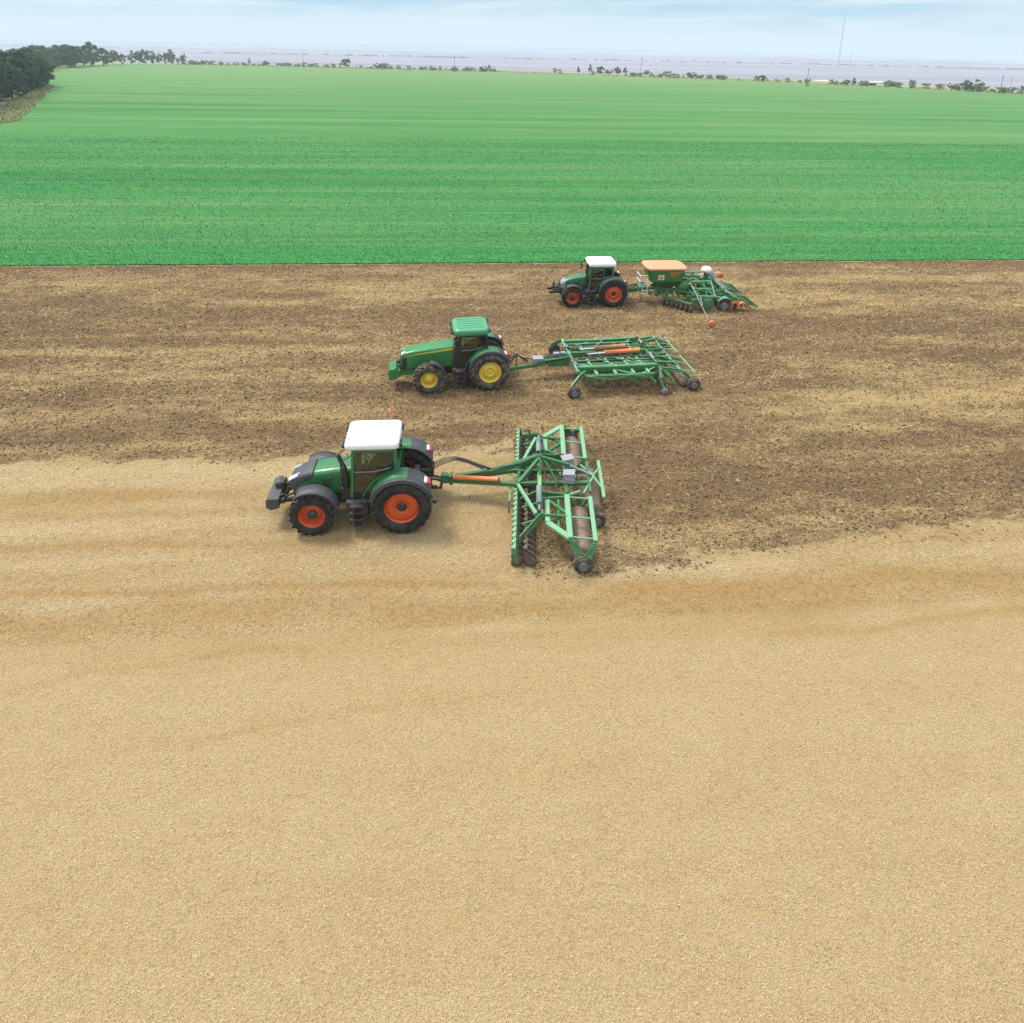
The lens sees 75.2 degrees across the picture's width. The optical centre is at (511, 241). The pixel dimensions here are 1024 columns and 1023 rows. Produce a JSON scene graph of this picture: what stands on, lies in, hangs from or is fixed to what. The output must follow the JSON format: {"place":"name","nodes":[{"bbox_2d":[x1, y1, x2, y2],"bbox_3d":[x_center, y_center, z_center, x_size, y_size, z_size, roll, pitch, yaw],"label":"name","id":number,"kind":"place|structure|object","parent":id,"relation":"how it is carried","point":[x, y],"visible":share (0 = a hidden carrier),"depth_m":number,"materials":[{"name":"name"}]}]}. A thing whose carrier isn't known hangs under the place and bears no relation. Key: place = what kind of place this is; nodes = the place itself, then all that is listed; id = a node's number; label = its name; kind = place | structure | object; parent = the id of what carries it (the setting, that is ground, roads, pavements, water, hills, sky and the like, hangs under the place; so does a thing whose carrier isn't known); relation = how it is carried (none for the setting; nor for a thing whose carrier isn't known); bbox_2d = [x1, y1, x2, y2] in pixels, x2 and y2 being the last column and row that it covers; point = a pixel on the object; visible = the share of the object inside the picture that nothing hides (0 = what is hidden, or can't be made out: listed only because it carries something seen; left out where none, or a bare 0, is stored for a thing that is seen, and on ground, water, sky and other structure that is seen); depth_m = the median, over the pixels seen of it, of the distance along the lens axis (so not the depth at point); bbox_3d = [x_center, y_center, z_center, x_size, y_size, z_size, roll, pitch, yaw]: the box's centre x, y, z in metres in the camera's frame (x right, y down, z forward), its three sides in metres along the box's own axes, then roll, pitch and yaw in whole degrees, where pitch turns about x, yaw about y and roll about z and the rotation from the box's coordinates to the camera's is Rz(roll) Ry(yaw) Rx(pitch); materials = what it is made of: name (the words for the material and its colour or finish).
{"place":"outdoors","nodes":[
{"label":"outdoors","id":0,"kind":"place"},
{"bbox_2d":[0,260,1023,1022],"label":"stubble field","id":1,"kind":"structure","parent":0,"point":[626,624],"depth_m":17.66,"materials":[{"name":"soil"}]},
{"bbox_2d":[265,408,437,535],"bbox_3d":[-5.557,7.929,23.405,5.888,3.710,2.733,0,16,-5],"label":"tractor","id":2,"kind":"object","parent":1,"relation":"on","point":[323,485],"visible":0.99,"depth_m":22.71,"materials":[{"name":"metal"}]},
{"bbox_2d":[388,317,510,393],"bbox_3d":[-3.048,5.521,32.986,6.088,3.150,2.644,-2,16,-9],"label":"tractor","id":3,"kind":"object","parent":1,"relation":"on","point":[481,356],"visible":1,"depth_m":32.32,"materials":[{"name":"metal"}]},
{"bbox_2d":[0,259,1023,1022],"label":"loose straw","id":4,"kind":"object","parent":1,"relation":"on","point":[538,421],"visible":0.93,"depth_m":18.11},
{"bbox_2d":[0,261,1023,579],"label":"soil clods","id":5,"kind":"object","parent":1,"relation":"on","point":[508,385],"visible":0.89,"depth_m":31.84,"materials":[{"name":"soil"}]},
{"bbox_2d":[421,425,605,573],"bbox_3d":[0.002,8.728,24.581,6.692,1.804,7.428,1,16,1],"label":"disc harrow","id":6,"kind":"object","parent":1,"relation":"on","point":[528,518],"visible":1,"depth_m":24.06,"materials":[{"name":"green paint"}]},
{"bbox_2d":[547,256,627,306],"bbox_3d":[5.083,2.593,44.102,5.364,2.949,2.483,0,16,-5],"label":"tractor","id":7,"kind":"object","parent":1,"relation":"on","point":[607,285],"visible":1,"depth_m":43.38,"materials":[{"name":"metal"}]},
{"bbox_2d":[509,333,700,398],"bbox_3d":[4.146,6.183,34.319,9.855,1.490,5.300,-1,16,-8],"label":"cultivator","id":8,"kind":"object","parent":1,"relation":"on","point":[627,366],"visible":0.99,"depth_m":33.62,"materials":[{"name":"green paint"}]},
{"bbox_2d":[627,260,757,326],"bbox_3d":[12.422,2.800,44.399,8.509,2.660,6.842,-11,20,-37],"label":"seed drill","id":9,"kind":"object","parent":1,"relation":"on","point":[665,276],"visible":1,"depth_m":43.71,"materials":[{"name":"green paint"}]},
{"bbox_2d":[0,64,1023,266],"bbox_3d":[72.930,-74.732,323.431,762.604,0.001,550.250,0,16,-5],"label":"crop field","id":10,"kind":"structure","parent":0,"point":[170,101],"depth_m":98.15,"materials":[{"name":"green plant"}]},
{"bbox_2d":[0,44,1023,88],"bbox_3d":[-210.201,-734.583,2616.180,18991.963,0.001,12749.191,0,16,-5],"label":"ground","id":11,"kind":"structure","parent":0,"point":[934,76],"depth_m":964.96,"materials":[{"name":"grey"}]},
{"bbox_2d":[0,44,1023,69],"bbox_3d":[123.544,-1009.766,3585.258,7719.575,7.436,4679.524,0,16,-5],"label":"distant woods","id":12,"kind":"object","parent":11,"relation":"on","point":[544,58],"visible":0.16,"depth_m":1740.78,"materials":[{"name":"green plant"}]},
{"bbox_2d":[837,1,847,66],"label":"radio mast","id":13,"kind":"object","parent":11,"relation":"on","point":[842,37],"visible":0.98,"depth_m":1344.37,"materials":[{"name":"metal"}]},
{"bbox_2d":[0,39,1023,63],"bbox_3d":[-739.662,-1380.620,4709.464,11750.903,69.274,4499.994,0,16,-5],"label":"hills","id":14,"kind":"structure","parent":0,"point":[473,48],"depth_m":5307.05,"materials":[{"name":"grey"}]},
{"bbox_2d":[0,46,1023,68],"bbox_3d":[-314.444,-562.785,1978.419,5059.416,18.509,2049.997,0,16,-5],"label":"field","id":15,"kind":"structure","parent":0,"point":[800,60],"depth_m":2103.23,"materials":[{"name":"grey"}]},
{"bbox_2d":[0,61,1023,480],"bbox_3d":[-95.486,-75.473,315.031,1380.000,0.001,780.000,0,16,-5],"label":"verge ground","id":16,"kind":"structure","parent":0,"point":[504,263],"depth_m":55.51,"materials":[{"name":"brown plant"}]},
{"bbox_2d":[0,65,9,100],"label":"broadleaf tree","id":17,"kind":"object","parent":16,"relation":"on","point":[2,76],"visible":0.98,"depth_m":161.27,"materials":[{"name":"green plant"}]},
{"bbox_2d":[0,64,10,93],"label":"broadleaf tree","id":18,"kind":"object","parent":16,"relation":"on","point":[5,80],"visible":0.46,"depth_m":171.89,"materials":[{"name":"green plant"}]},
{"bbox_2d":[0,55,22,101],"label":"broadleaf tree","id":19,"kind":"object","parent":16,"relation":"on","point":[14,73],"visible":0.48,"depth_m":183.45,"materials":[{"name":"green plant"}]},
{"bbox_2d":[6,83,17,98],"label":"undergrowth bush","id":20,"kind":"object","parent":16,"relation":"on","point":[15,93],"visible":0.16,"depth_m":187.94,"materials":[{"name":"green plant"}]},
{"bbox_2d":[0,50,39,98],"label":"broadleaf tree","id":21,"kind":"object","parent":16,"relation":"on","point":[18,61],"visible":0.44,"depth_m":190.20,"materials":[{"name":"green plant"}]},
{"bbox_2d":[15,83,28,96],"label":"undergrowth bush","id":22,"kind":"object","parent":16,"relation":"on","point":[24,90],"visible":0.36,"depth_m":199.07,"materials":[{"name":"green plant"}]},
{"bbox_2d":[7,49,38,91],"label":"broadleaf tree","id":23,"kind":"object","parent":16,"relation":"on","point":[17,53],"visible":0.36,"depth_m":205.03,"materials":[{"name":"green plant"}]},
{"bbox_2d":[18,47,34,56],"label":"broadleaf tree","id":24,"kind":"object","parent":16,"relation":"on","point":[26,49],"visible":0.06,"depth_m":267.96,"materials":[{"name":"green plant"}]},
{"bbox_2d":[24,51,37,78],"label":"broadleaf tree","id":25,"kind":"object","parent":16,"relation":"on","point":[28,53],"visible":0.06,"depth_m":257.00,"materials":[{"name":"green plant"}]},
{"bbox_2d":[28,56,49,90],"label":"broadleaf tree","id":26,"kind":"object","parent":16,"relation":"on","point":[41,70],"visible":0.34,"depth_m":222.44,"materials":[{"name":"green plant"}]},
{"bbox_2d":[26,54,56,83],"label":"broadleaf tree","id":27,"kind":"object","parent":16,"relation":"on","point":[46,61],"visible":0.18,"depth_m":245.82,"materials":[{"name":"green plant"}]},
{"bbox_2d":[31,56,52,88],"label":"broadleaf tree","id":28,"kind":"object","parent":16,"relation":"on","point":[49,69],"visible":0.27,"depth_m":233.32,"materials":[{"name":"green plant"}]},
{"bbox_2d":[32,49,51,60],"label":"broadleaf tree","id":29,"kind":"object","parent":16,"relation":"on","point":[47,58],"visible":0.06,"depth_m":384.35,"materials":[{"name":"green plant"}]},
{"bbox_2d":[31,47,53,61],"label":"broadleaf tree","id":30,"kind":"object","parent":16,"relation":"on","point":[44,52],"visible":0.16,"depth_m":396.56,"materials":[{"name":"green plant"}]},
{"bbox_2d":[34,45,59,63],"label":"broadleaf tree","id":31,"kind":"object","parent":16,"relation":"on","point":[53,51],"visible":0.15,"depth_m":411.64,"materials":[{"name":"green plant"}]},
{"bbox_2d":[55,45,78,67],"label":"broadleaf tree","id":32,"kind":"object","parent":16,"relation":"on","point":[64,56],"visible":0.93,"depth_m":436.96,"materials":[{"name":"green plant"}]},
{"bbox_2d":[55,45,86,66],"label":"broadleaf tree","id":33,"kind":"object","parent":16,"relation":"on","point":[80,56],"visible":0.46,"depth_m":449.12,"materials":[{"name":"green plant"}]},
{"bbox_2d":[74,46,85,66],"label":"broadleaf tree","id":34,"kind":"object","parent":16,"relation":"on","point":[77,47],"visible":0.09,"depth_m":460.66,"materials":[{"name":"green plant"}]},
{"bbox_2d":[78,46,89,65],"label":"broadleaf tree","id":35,"kind":"object","parent":16,"relation":"on","point":[84,62],"visible":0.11,"depth_m":484.85,"materials":[{"name":"green plant"}]},
{"bbox_2d":[81,41,99,65],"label":"broadleaf tree","id":36,"kind":"object","parent":16,"relation":"on","point":[91,59],"visible":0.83,"depth_m":472.60,"materials":[{"name":"green plant"}]},
{"bbox_2d":[93,47,112,64],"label":"broadleaf tree","id":37,"kind":"object","parent":16,"relation":"on","point":[104,58],"visible":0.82,"depth_m":495.97,"materials":[{"name":"green plant"}]},
{"bbox_2d":[109,50,119,62],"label":"tree","id":38,"kind":"object","parent":16,"relation":"on","point":[114,55],"visible":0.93,"depth_m":512.07,"materials":[{"name":"green plant"}]},
{"bbox_2d":[117,54,126,63],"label":"tree","id":39,"kind":"object","parent":16,"relation":"on","point":[121,56],"visible":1,"depth_m":516.62,"materials":[{"name":"green plant"}]},
{"bbox_2d":[126,50,136,63],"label":"tree","id":40,"kind":"object","parent":16,"relation":"on","point":[131,58],"visible":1,"depth_m":543.66,"materials":[{"name":"green plant"}]},
{"bbox_2d":[132,51,142,61],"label":"tree","id":41,"kind":"object","parent":16,"relation":"on","point":[137,54],"visible":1,"depth_m":546.90,"materials":[{"name":"green plant"}]},
{"bbox_2d":[140,49,149,63],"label":"tree","id":42,"kind":"object","parent":16,"relation":"on","point":[145,54],"visible":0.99,"depth_m":549.30,"materials":[{"name":"green plant"}]},
{"bbox_2d":[148,50,156,63],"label":"tree","id":43,"kind":"object","parent":16,"relation":"on","point":[152,58],"visible":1,"depth_m":554.15,"materials":[{"name":"green plant"}]},
{"bbox_2d":[156,54,162,63],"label":"tree","id":44,"kind":"object","parent":16,"relation":"on","point":[158,58],"visible":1,"depth_m":558.28,"materials":[{"name":"green plant"}]},
{"bbox_2d":[162,52,169,62],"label":"tree","id":45,"kind":"object","parent":16,"relation":"on","point":[164,55],"visible":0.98,"depth_m":561.57,"materials":[{"name":"green plant"}]},
{"bbox_2d":[166,49,175,63],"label":"tree","id":46,"kind":"object","parent":16,"relation":"on","point":[171,56],"visible":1,"depth_m":564.32,"materials":[{"name":"green plant"}]},
{"bbox_2d":[180,54,186,61],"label":"tree","id":47,"kind":"object","parent":16,"relation":"on","point":[182,58],"visible":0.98,"depth_m":571.32,"materials":[{"name":"green plant"}]},
{"bbox_2d":[339,58,350,65],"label":"scrub shrub","id":48,"kind":"object","parent":16,"relation":"on","point":[346,61],"visible":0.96,"depth_m":568.42,"materials":[{"name":"green plant"}]},
{"bbox_2d":[373,63,382,68],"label":"scrub shrub","id":49,"kind":"object","parent":16,"relation":"on","point":[380,65],"visible":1,"depth_m":537.28,"materials":[{"name":"green plant"}]},
{"bbox_2d":[0,63,1023,123],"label":"rough grass","id":50,"kind":"structure","parent":16,"relation":"on","point":[17,108],"depth_m":217.24,"materials":[{"name":"plant"}]},
{"bbox_2d":[23,81,35,91],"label":"undergrowth bush","id":51,"kind":"object","parent":50,"relation":"on","point":[32,87],"visible":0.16,"depth_m":214.40,"materials":[{"name":"green plant"}]},
{"bbox_2d":[596,66,604,73],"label":"scrub shrub","id":52,"kind":"object","parent":16,"relation":"on","point":[599,69],"visible":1,"depth_m":508.41,"materials":[{"name":"green plant"}]},
{"bbox_2d":[613,66,621,73],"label":"scrub shrub","id":53,"kind":"object","parent":16,"relation":"on","point":[617,70],"visible":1,"depth_m":515.18,"materials":[{"name":"green plant"}]},
{"bbox_2d":[841,79,850,84],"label":"scrub shrub","id":54,"kind":"object","parent":16,"relation":"on","point":[846,82],"visible":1,"depth_m":398.27,"materials":[{"name":"green plant"}]},
{"bbox_2d":[860,80,866,85],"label":"scrub shrub","id":55,"kind":"object","parent":16,"relation":"on","point":[862,83],"visible":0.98,"depth_m":389.09,"materials":[{"name":"green plant"}]},
{"bbox_2d":[908,80,916,87],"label":"scrub shrub","id":56,"kind":"object","parent":16,"relation":"on","point":[913,82],"visible":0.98,"depth_m":377.12,"materials":[{"name":"green plant"}]},
{"bbox_2d":[921,83,931,88],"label":"scrub shrub","id":57,"kind":"object","parent":16,"relation":"on","point":[923,84],"visible":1,"depth_m":369.91,"materials":[{"name":"green plant"}]},
{"bbox_2d":[946,83,957,87],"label":"scrub shrub","id":58,"kind":"object","parent":16,"relation":"on","point":[952,86],"visible":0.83,"depth_m":365.53,"materials":[{"name":"green plant"}]},
{"bbox_2d":[961,79,984,91],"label":"scrub shrub","id":59,"kind":"object","parent":16,"relation":"on","point":[970,87],"visible":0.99,"depth_m":347.46,"materials":[{"name":"green plant"}]},
{"bbox_2d":[997,87,1006,92],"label":"scrub shrub","id":60,"kind":"object","parent":16,"relation":"on","point":[1003,90],"visible":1,"depth_m":336.94,"materials":[{"name":"green plant"}]},
{"bbox_2d":[1005,87,1015,92],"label":"scrub shrub","id":61,"kind":"object","parent":16,"relation":"on","point":[1011,90],"visible":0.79,"depth_m":337.62,"materials":[{"name":"green plant"}]},
{"bbox_2d":[1014,85,1023,93],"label":"scrub shrub","id":62,"kind":"object","parent":16,"relation":"on","point":[1021,91],"visible":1,"depth_m":330.54,"materials":[{"name":"green plant"}]},
{"bbox_2d":[0,0,1023,59],"label":"sky","id":63,"kind":"structure","parent":0,"point":[971,29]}
]}

